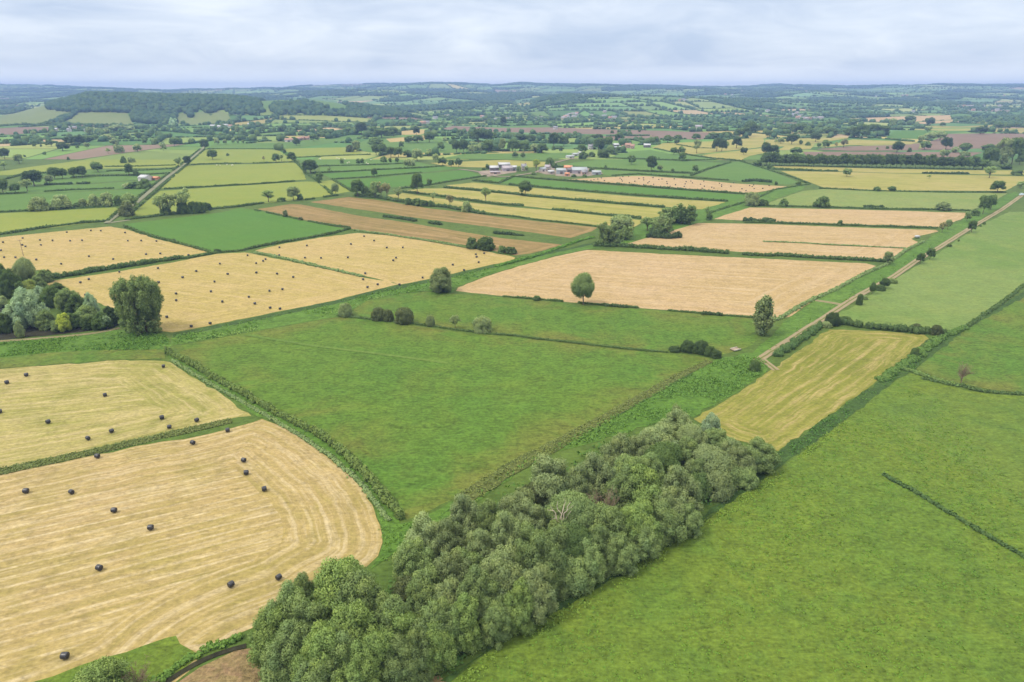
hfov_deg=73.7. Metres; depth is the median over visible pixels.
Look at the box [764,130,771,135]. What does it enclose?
broadleaf tree
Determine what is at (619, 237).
willow tree
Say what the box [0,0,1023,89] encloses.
sky
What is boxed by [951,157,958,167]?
poplar tree
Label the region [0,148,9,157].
broadleaf tree
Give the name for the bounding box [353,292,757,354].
field
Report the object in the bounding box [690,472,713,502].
bush
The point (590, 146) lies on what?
house
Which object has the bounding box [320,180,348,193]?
field
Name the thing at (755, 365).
bush
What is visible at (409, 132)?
field
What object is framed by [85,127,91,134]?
broadleaf tree
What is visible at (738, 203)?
hedge
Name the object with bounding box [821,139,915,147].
field
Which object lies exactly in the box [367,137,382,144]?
broadleaf tree
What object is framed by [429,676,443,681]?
bare patch
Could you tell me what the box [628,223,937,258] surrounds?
field
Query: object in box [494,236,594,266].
hedge
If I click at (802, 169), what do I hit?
hedge
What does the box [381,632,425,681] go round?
willow tree
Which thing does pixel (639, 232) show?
bank
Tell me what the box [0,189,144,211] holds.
field
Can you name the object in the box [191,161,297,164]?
hedge
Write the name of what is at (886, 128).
broadleaf tree
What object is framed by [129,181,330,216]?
field
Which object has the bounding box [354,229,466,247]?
hedge
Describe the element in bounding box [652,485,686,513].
willow tree
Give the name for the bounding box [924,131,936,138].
broadleaf tree
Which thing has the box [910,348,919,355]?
bush
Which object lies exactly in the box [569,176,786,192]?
field
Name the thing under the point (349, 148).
bush
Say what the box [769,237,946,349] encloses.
nettles
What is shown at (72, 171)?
broadleaf tree
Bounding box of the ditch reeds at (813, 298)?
[774,240,925,320]
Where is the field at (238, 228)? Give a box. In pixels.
[125,208,350,250]
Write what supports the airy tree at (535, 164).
on the ground at (382, 572)
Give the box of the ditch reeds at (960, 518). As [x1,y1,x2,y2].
[882,471,1023,557]
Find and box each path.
[0,327,118,341]
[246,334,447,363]
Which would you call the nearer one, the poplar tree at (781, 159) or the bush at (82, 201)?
the bush at (82, 201)
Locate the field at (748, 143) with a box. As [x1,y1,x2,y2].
[652,138,763,153]
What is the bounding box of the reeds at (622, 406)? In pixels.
[455,360,712,499]
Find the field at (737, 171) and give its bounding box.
[694,162,797,183]
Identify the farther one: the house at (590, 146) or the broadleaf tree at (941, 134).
the broadleaf tree at (941, 134)
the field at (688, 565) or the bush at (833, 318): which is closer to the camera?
the field at (688, 565)
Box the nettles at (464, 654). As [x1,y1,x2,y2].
[384,418,742,678]
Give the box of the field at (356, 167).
[320,162,432,172]
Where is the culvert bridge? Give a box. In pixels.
[730,347,740,350]
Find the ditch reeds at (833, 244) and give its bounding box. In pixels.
[763,240,905,248]
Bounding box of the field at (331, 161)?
[299,157,402,165]
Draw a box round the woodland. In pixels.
[0,82,1023,123]
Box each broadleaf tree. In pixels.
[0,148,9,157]
[0,178,7,191]
[8,183,19,191]
[11,256,35,280]
[12,154,22,163]
[20,169,41,185]
[44,174,53,182]
[45,139,53,144]
[46,167,58,177]
[55,141,69,150]
[57,168,66,177]
[62,136,72,143]
[67,167,77,177]
[72,135,85,144]
[75,166,86,177]
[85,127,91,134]
[85,135,94,140]
[90,162,102,169]
[120,192,138,205]
[124,163,132,175]
[132,144,141,150]
[134,132,142,138]
[159,143,166,150]
[169,137,178,145]
[182,156,190,163]
[199,139,208,146]
[206,150,216,158]
[271,153,279,160]
[286,152,296,159]
[287,186,300,199]
[292,138,300,145]
[302,159,317,172]
[310,134,318,139]
[315,172,322,180]
[330,183,338,193]
[343,126,354,132]
[350,179,364,196]
[352,140,360,148]
[355,122,366,133]
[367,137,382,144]
[368,126,377,133]
[369,181,380,197]
[371,144,377,152]
[371,168,377,174]
[372,128,389,137]
[377,143,386,155]
[380,156,386,161]
[386,147,393,154]
[389,127,398,135]
[393,147,402,157]
[403,150,411,156]
[403,159,409,166]
[404,136,413,141]
[410,159,414,167]
[410,173,423,193]
[412,126,419,134]
[412,148,423,160]
[413,135,423,140]
[423,131,434,141]
[426,178,431,186]
[432,153,438,159]
[437,142,444,148]
[438,157,446,164]
[451,140,459,151]
[454,158,462,166]
[456,129,463,134]
[458,139,468,151]
[471,128,482,142]
[481,129,493,139]
[481,139,494,151]
[498,138,505,151]
[500,116,505,122]
[507,139,518,148]
[510,141,519,149]
[514,133,526,140]
[518,180,532,193]
[519,141,529,149]
[526,135,535,140]
[530,143,537,152]
[537,143,548,150]
[544,489,597,528]
[548,132,558,145]
[559,135,568,143]
[559,522,596,557]
[570,272,594,304]
[577,144,587,150]
[591,134,602,137]
[593,138,603,148]
[603,136,612,145]
[610,214,634,230]
[614,132,624,138]
[627,155,635,163]
[644,440,683,471]
[646,156,657,170]
[662,135,673,142]
[670,147,677,154]
[674,135,682,139]
[674,423,702,440]
[677,146,685,152]
[678,152,685,158]
[684,443,737,474]
[692,133,700,138]
[692,165,698,170]
[708,132,721,136]
[711,137,722,150]
[718,138,727,148]
[732,137,742,147]
[733,128,744,135]
[740,147,747,154]
[743,126,751,135]
[744,120,757,131]
[760,152,771,164]
[761,142,770,151]
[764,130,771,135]
[770,145,778,152]
[777,137,784,142]
[779,125,788,129]
[786,134,798,143]
[788,124,797,132]
[790,147,802,152]
[796,122,807,131]
[802,126,812,132]
[810,132,821,141]
[822,127,838,133]
[822,140,830,146]
[842,127,851,134]
[843,168,852,176]
[848,119,858,125]
[850,127,858,135]
[854,123,871,138]
[869,282,876,290]
[870,124,881,131]
[877,125,890,132]
[879,277,891,285]
[882,251,893,261]
[889,118,896,125]
[891,141,904,152]
[904,115,916,121]
[916,253,925,260]
[918,135,924,140]
[920,141,931,148]
[924,126,932,130]
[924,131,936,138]
[925,117,934,124]
[926,248,935,258]
[936,130,947,138]
[939,149,950,155]
[940,137,952,148]
[944,219,952,228]
[959,143,972,150]
[959,151,970,156]
[964,211,971,218]
[968,220,977,231]
[974,126,989,133]
[976,159,991,168]
[978,195,992,213]
[981,144,995,150]
[982,147,1000,161]
[989,181,1005,192]
[990,194,997,209]
[994,123,1003,128]
[995,137,1014,160]
[1004,123,1010,128]
[1007,137,1023,163]
[1015,155,1023,164]
[1017,181,1023,186]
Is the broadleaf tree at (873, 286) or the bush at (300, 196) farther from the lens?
the bush at (300, 196)
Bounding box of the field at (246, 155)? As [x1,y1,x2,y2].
[189,149,292,163]
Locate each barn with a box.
[137,174,152,180]
[284,138,292,141]
[489,165,498,170]
[498,162,510,167]
[501,165,512,170]
[556,168,565,173]
[571,167,587,172]
[592,170,600,174]
[643,143,650,147]
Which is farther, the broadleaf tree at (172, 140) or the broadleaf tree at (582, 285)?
the broadleaf tree at (172, 140)
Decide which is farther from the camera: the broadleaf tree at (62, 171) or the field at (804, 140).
the field at (804, 140)
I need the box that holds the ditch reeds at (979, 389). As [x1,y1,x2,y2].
[921,376,1023,395]
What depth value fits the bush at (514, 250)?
373.49 m
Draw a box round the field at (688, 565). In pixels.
[451,373,1023,681]
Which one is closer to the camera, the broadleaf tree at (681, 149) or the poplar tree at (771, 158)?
the poplar tree at (771, 158)
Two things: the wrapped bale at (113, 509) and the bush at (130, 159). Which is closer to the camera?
the wrapped bale at (113, 509)
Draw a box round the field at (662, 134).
[444,126,710,138]
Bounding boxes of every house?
[521,163,526,170]
[544,164,550,170]
[580,169,586,174]
[588,144,592,149]
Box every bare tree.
[121,653,159,681]
[586,485,619,505]
[957,361,973,382]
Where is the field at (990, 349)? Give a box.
[916,298,1023,391]
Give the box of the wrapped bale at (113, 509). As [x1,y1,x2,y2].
[110,507,116,511]
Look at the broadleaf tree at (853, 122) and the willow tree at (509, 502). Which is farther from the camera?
the broadleaf tree at (853, 122)
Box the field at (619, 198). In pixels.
[446,183,723,208]
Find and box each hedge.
[0,121,133,126]
[0,187,113,194]
[0,204,119,211]
[0,219,109,234]
[3,171,68,178]
[40,112,78,124]
[44,181,72,184]
[53,255,183,277]
[70,172,166,177]
[76,181,89,183]
[105,164,175,166]
[106,167,173,171]
[107,148,200,220]
[123,224,210,251]
[124,201,264,219]
[133,149,205,210]
[163,346,404,519]
[164,180,294,188]
[180,245,257,258]
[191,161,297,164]
[207,148,273,148]
[254,209,347,227]
[257,226,350,246]
[280,149,332,193]
[297,153,370,157]
[305,194,338,199]
[311,165,443,172]
[319,162,402,165]
[331,178,350,190]
[334,171,421,178]
[354,193,485,213]
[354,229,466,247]
[382,214,417,221]
[396,175,486,188]
[403,190,523,205]
[428,220,442,224]
[443,186,664,207]
[472,175,746,193]
[486,213,595,226]
[493,230,523,235]
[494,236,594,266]
[502,295,753,317]
[508,183,727,200]
[552,207,641,218]
[557,165,692,173]
[593,241,729,253]
[603,303,627,307]
[606,157,715,160]
[611,173,728,180]
[646,230,682,238]
[653,148,745,161]
[690,161,731,175]
[701,310,722,315]
[710,183,810,212]
[740,161,808,182]
[741,178,772,182]
[741,251,888,261]
[742,217,775,221]
[744,220,937,227]
[764,165,975,169]
[767,204,970,210]
[772,167,837,171]
[772,321,822,356]
[819,187,1005,192]
[840,316,946,334]
[863,205,884,207]
[874,325,969,382]
[922,171,969,173]
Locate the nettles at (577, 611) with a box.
[456,420,849,681]
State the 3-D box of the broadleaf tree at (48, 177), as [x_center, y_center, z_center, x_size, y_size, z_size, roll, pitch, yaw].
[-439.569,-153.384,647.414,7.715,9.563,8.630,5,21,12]
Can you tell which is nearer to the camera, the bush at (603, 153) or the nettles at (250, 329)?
the nettles at (250, 329)
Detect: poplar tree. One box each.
[108,274,163,335]
[762,153,768,162]
[767,153,773,163]
[772,152,779,162]
[777,155,784,164]
[785,154,795,164]
[792,152,798,164]
[795,154,802,164]
[800,155,806,163]
[805,154,812,164]
[811,155,818,165]
[816,153,823,163]
[823,154,827,164]
[829,154,837,164]
[835,155,843,164]
[841,153,847,165]
[845,154,852,164]
[849,154,856,165]
[852,154,861,164]
[858,154,865,165]
[864,154,871,166]
[868,153,877,164]
[874,154,881,166]
[879,155,886,165]
[885,154,891,164]
[888,154,897,165]
[897,154,906,166]
[904,155,911,164]
[909,155,916,165]
[914,153,921,166]
[916,156,925,164]
[924,155,931,166]
[929,154,936,167]
[931,157,938,165]
[937,156,944,167]
[943,157,949,165]
[947,156,954,165]
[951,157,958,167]
[957,155,964,166]
[962,157,969,166]
[967,158,975,167]
[972,156,981,168]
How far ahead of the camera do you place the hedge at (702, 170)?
773.50 m
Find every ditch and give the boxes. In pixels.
[165,643,245,681]
[479,373,692,495]
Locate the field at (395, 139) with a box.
[387,135,424,141]
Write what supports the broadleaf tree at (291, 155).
on the ground at (382, 572)
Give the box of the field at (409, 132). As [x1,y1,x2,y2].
[402,129,423,134]
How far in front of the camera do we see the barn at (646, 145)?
1054.90 m
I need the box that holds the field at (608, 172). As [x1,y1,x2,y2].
[595,169,689,175]
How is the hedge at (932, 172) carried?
on the ground at (382, 572)
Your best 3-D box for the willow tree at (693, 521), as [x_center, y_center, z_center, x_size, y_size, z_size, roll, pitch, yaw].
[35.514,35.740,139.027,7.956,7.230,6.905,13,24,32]
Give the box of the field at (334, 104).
[262,99,345,112]
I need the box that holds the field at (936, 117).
[850,115,951,121]
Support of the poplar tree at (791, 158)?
on the ground at (382, 572)
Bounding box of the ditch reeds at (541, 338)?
[336,314,667,352]
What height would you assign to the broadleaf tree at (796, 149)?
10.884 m
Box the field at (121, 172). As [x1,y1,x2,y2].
[41,169,171,174]
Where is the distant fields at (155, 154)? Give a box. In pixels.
[0,83,1023,159]
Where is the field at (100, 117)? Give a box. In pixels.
[67,111,132,124]
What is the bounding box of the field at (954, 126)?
[908,125,991,127]
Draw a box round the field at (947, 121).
[919,120,958,123]
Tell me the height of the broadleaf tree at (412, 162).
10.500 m
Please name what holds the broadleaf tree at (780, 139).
on the field at (804, 140)
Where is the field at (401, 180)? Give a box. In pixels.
[338,170,480,191]
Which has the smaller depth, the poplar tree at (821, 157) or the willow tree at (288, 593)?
the willow tree at (288, 593)
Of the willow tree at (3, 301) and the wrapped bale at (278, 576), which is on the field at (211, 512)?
the wrapped bale at (278, 576)
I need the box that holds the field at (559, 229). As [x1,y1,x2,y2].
[313,197,596,237]
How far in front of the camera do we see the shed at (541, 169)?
748.96 m
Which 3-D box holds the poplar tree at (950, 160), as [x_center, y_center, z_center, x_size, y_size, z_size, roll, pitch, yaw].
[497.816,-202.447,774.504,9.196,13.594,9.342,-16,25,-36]
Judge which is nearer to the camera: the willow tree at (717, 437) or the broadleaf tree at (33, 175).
the willow tree at (717, 437)
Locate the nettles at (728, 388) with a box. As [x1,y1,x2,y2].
[481,355,766,490]
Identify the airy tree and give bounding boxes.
[17,179,31,190]
[100,315,110,328]
[152,196,167,209]
[160,193,175,209]
[172,188,190,210]
[173,157,180,165]
[261,190,273,201]
[376,181,383,192]
[382,182,390,192]
[393,186,402,197]
[445,194,454,202]
[448,314,461,324]
[481,187,490,197]
[532,159,539,170]
[640,217,656,230]
[653,215,665,222]
[693,139,701,152]
[840,138,847,147]
[938,222,946,230]
[983,166,996,177]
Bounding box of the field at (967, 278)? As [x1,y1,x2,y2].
[839,212,1023,329]
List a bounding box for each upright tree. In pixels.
[753,294,776,335]
[999,153,1008,163]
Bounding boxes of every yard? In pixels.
[479,169,515,176]
[535,167,555,173]
[555,168,602,176]
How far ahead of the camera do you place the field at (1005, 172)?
758.49 m
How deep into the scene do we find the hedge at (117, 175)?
710.43 m
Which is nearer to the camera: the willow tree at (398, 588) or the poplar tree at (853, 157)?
the willow tree at (398, 588)
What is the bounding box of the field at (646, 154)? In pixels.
[613,150,726,161]
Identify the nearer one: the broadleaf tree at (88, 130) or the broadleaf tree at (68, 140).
the broadleaf tree at (68, 140)
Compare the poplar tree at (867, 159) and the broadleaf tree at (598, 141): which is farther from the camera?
the broadleaf tree at (598, 141)
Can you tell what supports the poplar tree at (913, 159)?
on the ground at (382, 572)
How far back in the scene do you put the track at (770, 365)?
223.32 m
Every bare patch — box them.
[179,648,261,681]
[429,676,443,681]
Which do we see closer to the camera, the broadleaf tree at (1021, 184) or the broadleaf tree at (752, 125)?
the broadleaf tree at (1021, 184)
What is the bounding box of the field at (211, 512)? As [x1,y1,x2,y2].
[0,419,381,681]
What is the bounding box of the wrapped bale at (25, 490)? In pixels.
[22,488,28,492]
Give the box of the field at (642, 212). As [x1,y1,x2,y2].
[407,188,661,218]
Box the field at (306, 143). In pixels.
[208,136,359,148]
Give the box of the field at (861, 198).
[769,189,1006,209]
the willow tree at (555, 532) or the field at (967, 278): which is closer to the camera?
the willow tree at (555, 532)
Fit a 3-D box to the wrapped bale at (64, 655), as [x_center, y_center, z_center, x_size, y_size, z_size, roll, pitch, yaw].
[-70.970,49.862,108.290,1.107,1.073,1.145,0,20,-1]
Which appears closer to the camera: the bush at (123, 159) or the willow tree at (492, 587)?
the willow tree at (492, 587)
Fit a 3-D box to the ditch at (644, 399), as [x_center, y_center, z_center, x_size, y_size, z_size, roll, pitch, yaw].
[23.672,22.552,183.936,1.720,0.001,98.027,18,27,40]
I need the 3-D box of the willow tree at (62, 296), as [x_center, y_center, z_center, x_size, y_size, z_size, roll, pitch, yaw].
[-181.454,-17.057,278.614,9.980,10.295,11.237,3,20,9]
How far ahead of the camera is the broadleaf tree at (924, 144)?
1014.01 m
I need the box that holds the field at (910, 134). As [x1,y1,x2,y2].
[887,130,966,138]
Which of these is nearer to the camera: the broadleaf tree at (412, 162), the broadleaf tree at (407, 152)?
the broadleaf tree at (412, 162)
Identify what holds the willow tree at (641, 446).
on the ground at (382, 572)
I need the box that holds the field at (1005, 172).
[774,166,1023,174]
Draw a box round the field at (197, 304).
[47,252,396,331]
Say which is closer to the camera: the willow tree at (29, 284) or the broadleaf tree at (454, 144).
the willow tree at (29, 284)
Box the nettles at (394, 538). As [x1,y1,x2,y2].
[345,472,448,560]
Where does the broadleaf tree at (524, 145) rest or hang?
on the ground at (382, 572)
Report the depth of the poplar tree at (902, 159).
778.38 m
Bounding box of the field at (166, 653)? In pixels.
[35,636,202,681]
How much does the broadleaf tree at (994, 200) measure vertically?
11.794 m
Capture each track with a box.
[753,195,1023,361]
[762,359,779,369]
[815,300,840,304]
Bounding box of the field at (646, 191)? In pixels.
[483,177,744,200]
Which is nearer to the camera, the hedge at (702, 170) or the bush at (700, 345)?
the bush at (700, 345)
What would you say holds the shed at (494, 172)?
on the yard at (501, 172)
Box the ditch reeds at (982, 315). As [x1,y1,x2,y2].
[965,283,1023,326]
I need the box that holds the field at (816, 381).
[694,329,928,450]
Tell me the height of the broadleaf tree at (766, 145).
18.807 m
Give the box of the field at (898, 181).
[782,171,1023,190]
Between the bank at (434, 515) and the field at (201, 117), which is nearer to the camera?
the bank at (434, 515)
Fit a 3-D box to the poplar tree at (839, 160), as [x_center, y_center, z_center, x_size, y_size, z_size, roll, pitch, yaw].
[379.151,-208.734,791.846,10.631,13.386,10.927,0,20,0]
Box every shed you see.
[490,171,500,173]
[539,167,546,171]
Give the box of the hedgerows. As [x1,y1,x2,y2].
[0,83,1023,156]
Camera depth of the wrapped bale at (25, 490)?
152.35 m
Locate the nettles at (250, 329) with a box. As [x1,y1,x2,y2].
[188,287,427,341]
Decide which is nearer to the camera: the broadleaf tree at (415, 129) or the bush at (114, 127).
the broadleaf tree at (415, 129)
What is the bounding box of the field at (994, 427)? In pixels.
[871,388,1023,502]
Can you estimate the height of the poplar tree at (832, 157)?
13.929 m
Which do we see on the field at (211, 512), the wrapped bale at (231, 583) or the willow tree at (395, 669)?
the wrapped bale at (231, 583)
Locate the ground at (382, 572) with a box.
[0,84,1023,681]
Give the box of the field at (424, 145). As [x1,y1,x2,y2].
[356,136,498,152]
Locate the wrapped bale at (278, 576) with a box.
[275,573,281,579]
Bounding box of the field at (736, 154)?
[700,148,763,159]
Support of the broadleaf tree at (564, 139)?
on the ground at (382, 572)
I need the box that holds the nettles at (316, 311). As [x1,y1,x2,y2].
[174,263,515,343]
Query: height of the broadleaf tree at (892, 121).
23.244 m
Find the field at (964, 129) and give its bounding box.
[906,128,1023,130]
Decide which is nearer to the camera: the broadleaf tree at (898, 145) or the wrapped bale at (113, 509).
the wrapped bale at (113, 509)
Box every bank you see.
[0,324,117,339]
[0,330,171,360]
[0,349,164,367]
[168,355,494,568]
[171,185,804,345]
[173,242,593,337]
[440,472,766,681]
[500,353,771,484]
[750,192,1018,355]
[774,291,1023,469]
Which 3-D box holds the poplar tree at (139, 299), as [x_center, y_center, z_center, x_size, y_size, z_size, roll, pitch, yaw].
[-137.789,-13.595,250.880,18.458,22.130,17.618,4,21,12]
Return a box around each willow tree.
[0,263,4,275]
[0,267,22,297]
[0,296,7,307]
[0,313,13,333]
[2,286,49,328]
[11,281,25,297]
[13,321,25,337]
[22,279,35,290]
[32,275,47,287]
[33,285,42,304]
[33,309,55,330]
[36,269,52,281]
[38,285,59,306]
[46,282,65,289]
[50,321,59,331]
[53,287,78,311]
[55,313,72,331]
[64,294,84,313]
[67,313,80,328]
[71,655,136,681]
[73,304,97,321]
[80,316,93,329]
[83,292,100,312]
[91,312,114,330]
[102,306,119,324]
[169,117,177,124]
[246,604,289,669]
[259,619,303,681]
[265,579,304,626]
[287,593,331,647]
[287,631,310,681]
[293,571,314,600]
[293,649,335,681]
[300,619,340,673]
[306,555,374,619]
[325,629,356,681]
[327,598,377,668]
[330,639,383,681]
[333,567,383,613]
[358,624,395,679]
[372,589,411,632]
[376,604,417,644]
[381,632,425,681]
[391,537,436,580]
[401,616,433,681]
[402,510,440,557]
[404,563,441,618]
[416,596,459,653]
[422,617,457,676]
[428,266,451,292]
[432,517,468,558]
[432,547,470,583]
[432,576,459,605]
[447,492,480,539]
[447,592,486,656]
[455,545,483,565]
[455,564,495,621]
[466,527,501,559]
[471,498,498,534]
[476,575,502,618]
[478,544,526,598]
[480,599,513,650]
[488,509,524,559]
[496,486,535,518]
[501,576,536,636]
[513,520,545,565]
[515,496,549,529]
[521,534,566,594]
[521,562,558,625]
[529,452,569,512]
[540,519,568,551]
[541,551,573,600]
[568,462,598,500]
[573,537,606,586]
[580,451,615,502]
[588,501,627,534]
[588,523,617,578]
[596,221,613,243]
[599,432,635,467]
[601,464,636,509]
[607,530,639,576]
[610,223,624,244]
[612,452,640,474]
[618,498,663,545]
[619,225,632,239]
[619,463,672,509]
[628,434,650,458]
[628,520,662,560]
[638,451,666,484]
[639,421,678,445]
[648,221,662,232]
[649,497,687,548]
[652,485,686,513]
[657,207,673,220]
[660,218,674,232]
[660,408,693,439]
[661,464,703,511]
[672,203,698,223]
[676,435,697,470]
[677,500,703,538]
[685,458,712,475]
[690,428,708,447]
[701,412,721,431]
[703,427,735,447]
[720,438,747,454]
[727,444,756,471]
[745,436,781,473]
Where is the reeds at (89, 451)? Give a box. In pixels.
[0,418,232,474]
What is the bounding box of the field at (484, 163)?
[433,160,545,166]
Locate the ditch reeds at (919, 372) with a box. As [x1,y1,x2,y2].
[902,366,960,386]
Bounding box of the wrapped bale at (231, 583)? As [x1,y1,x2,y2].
[227,580,234,587]
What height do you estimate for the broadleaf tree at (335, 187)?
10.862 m
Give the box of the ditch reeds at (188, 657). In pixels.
[148,632,243,681]
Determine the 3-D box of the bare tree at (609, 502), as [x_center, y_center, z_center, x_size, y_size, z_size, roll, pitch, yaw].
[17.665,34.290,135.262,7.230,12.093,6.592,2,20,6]
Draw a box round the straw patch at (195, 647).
[185,629,236,650]
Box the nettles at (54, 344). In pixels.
[0,331,168,356]
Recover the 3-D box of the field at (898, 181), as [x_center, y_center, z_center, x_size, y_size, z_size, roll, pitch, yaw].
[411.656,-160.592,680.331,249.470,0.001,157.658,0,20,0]
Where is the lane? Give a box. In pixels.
[104,146,204,222]
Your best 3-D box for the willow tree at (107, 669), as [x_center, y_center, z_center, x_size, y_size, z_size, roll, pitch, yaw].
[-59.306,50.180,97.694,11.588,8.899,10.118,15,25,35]
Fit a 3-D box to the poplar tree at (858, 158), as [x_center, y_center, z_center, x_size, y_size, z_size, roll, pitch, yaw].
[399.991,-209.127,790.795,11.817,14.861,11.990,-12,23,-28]
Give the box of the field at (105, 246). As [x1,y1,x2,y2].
[0,226,204,273]
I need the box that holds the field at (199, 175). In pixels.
[162,162,305,187]
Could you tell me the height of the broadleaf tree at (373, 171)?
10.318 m
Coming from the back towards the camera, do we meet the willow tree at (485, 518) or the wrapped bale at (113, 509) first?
the wrapped bale at (113, 509)
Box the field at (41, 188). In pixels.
[4,180,156,192]
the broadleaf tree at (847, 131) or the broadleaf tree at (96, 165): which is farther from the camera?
the broadleaf tree at (847, 131)
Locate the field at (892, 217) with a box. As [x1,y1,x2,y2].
[715,207,965,226]
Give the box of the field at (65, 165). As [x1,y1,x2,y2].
[0,152,188,174]
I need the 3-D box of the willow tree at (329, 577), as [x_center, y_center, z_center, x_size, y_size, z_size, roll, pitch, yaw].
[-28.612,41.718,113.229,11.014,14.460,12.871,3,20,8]
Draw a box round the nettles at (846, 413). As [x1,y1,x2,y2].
[780,359,922,454]
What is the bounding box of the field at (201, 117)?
[178,110,230,123]
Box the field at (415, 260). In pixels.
[255,233,514,283]
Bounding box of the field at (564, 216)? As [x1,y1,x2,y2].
[388,193,639,226]
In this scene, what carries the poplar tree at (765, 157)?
on the ground at (382, 572)
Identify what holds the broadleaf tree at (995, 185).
on the ground at (382, 572)
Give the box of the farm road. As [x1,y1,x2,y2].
[461,158,574,176]
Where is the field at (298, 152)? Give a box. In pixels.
[285,147,360,156]
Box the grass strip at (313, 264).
[253,251,363,276]
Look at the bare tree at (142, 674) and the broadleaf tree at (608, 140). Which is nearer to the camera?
the bare tree at (142, 674)
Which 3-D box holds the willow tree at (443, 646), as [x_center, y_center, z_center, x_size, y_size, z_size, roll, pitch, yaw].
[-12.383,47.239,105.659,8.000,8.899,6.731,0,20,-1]
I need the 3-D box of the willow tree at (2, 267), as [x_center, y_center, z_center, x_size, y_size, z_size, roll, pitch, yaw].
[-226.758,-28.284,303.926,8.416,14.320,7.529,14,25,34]
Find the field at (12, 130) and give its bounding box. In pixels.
[0,127,48,133]
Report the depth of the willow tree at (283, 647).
101.23 m
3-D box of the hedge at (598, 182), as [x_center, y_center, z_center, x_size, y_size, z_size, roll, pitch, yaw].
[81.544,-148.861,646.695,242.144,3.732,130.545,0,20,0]
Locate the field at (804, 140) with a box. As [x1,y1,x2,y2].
[765,137,847,146]
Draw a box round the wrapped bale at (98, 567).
[95,564,102,570]
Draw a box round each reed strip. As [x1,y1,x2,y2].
[0,419,229,473]
[456,359,711,501]
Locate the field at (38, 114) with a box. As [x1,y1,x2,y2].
[0,106,70,123]
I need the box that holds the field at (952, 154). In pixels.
[803,152,981,157]
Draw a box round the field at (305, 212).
[260,204,561,254]
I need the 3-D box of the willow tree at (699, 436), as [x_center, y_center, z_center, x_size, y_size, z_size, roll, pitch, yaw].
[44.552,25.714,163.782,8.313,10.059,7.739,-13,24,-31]
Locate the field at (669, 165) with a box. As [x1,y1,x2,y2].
[561,159,720,172]
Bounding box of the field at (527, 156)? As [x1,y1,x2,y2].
[446,153,574,159]
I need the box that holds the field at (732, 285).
[456,250,874,316]
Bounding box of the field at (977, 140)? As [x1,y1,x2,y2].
[920,133,1023,149]
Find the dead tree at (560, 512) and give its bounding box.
[550,498,573,524]
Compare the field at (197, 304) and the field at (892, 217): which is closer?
the field at (197, 304)
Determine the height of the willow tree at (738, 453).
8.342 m
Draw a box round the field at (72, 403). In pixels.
[0,360,250,467]
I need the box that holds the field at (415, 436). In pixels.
[174,317,708,519]
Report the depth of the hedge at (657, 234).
413.76 m
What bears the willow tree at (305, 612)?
on the ground at (382, 572)
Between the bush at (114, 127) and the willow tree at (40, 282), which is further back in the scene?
the bush at (114, 127)
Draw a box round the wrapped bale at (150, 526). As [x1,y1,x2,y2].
[147,524,153,529]
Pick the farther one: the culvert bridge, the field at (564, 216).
the field at (564, 216)
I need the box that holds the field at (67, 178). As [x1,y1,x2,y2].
[31,174,163,183]
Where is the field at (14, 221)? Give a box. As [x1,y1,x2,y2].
[0,207,116,231]
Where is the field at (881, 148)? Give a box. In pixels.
[821,143,919,150]
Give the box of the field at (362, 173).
[323,166,460,178]
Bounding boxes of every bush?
[2,139,9,143]
[26,196,50,211]
[49,194,72,209]
[77,198,87,206]
[86,194,100,205]
[93,128,109,132]
[96,134,113,140]
[96,191,113,205]
[107,124,125,130]
[109,138,118,144]
[113,144,124,152]
[113,195,121,204]
[118,201,135,216]
[120,156,126,162]
[122,183,130,188]
[125,125,135,129]
[127,157,135,162]
[127,181,141,188]
[132,168,139,175]
[138,178,151,188]
[160,206,171,214]
[176,202,187,213]
[187,201,197,213]
[194,201,207,212]
[205,202,211,210]
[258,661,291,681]
[277,197,286,201]
[297,193,303,199]
[316,130,328,136]
[338,303,352,317]
[345,145,355,151]
[361,186,376,196]
[370,307,383,321]
[382,309,393,321]
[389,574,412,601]
[394,307,413,324]
[404,198,412,204]
[412,198,419,205]
[420,200,427,206]
[425,315,434,326]
[461,201,471,211]
[466,237,477,249]
[468,145,475,151]
[472,315,491,333]
[475,143,483,150]
[476,236,495,250]
[498,246,506,253]
[508,247,516,253]
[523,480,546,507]
[533,296,540,300]
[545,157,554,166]
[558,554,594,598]
[579,151,588,158]
[588,151,595,156]
[597,149,609,157]
[609,148,614,154]
[654,136,660,142]
[668,345,680,352]
[671,402,682,417]
[680,340,694,352]
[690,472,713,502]
[691,346,697,353]
[694,340,708,354]
[703,345,715,356]
[705,467,734,502]
[706,212,712,219]
[711,349,721,358]
[728,464,742,490]
[736,464,759,490]
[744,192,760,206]
[748,359,760,371]
[753,159,761,165]
[759,199,764,205]
[761,217,773,221]
[778,198,788,206]
[813,196,830,207]
[821,321,831,328]
[824,311,840,326]
[837,220,842,225]
[855,293,863,305]
[876,284,885,290]
[889,278,897,283]
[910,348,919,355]
[930,324,943,335]
[934,201,951,210]
[951,147,959,152]
[971,208,980,215]
[997,163,1011,168]
[1010,170,1023,175]
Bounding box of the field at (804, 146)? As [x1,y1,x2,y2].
[779,144,813,149]
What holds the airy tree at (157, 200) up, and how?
on the ground at (382, 572)
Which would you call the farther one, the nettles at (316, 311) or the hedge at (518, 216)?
the hedge at (518, 216)
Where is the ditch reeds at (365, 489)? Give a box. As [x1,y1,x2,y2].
[170,359,391,520]
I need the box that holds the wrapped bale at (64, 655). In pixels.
[59,652,69,658]

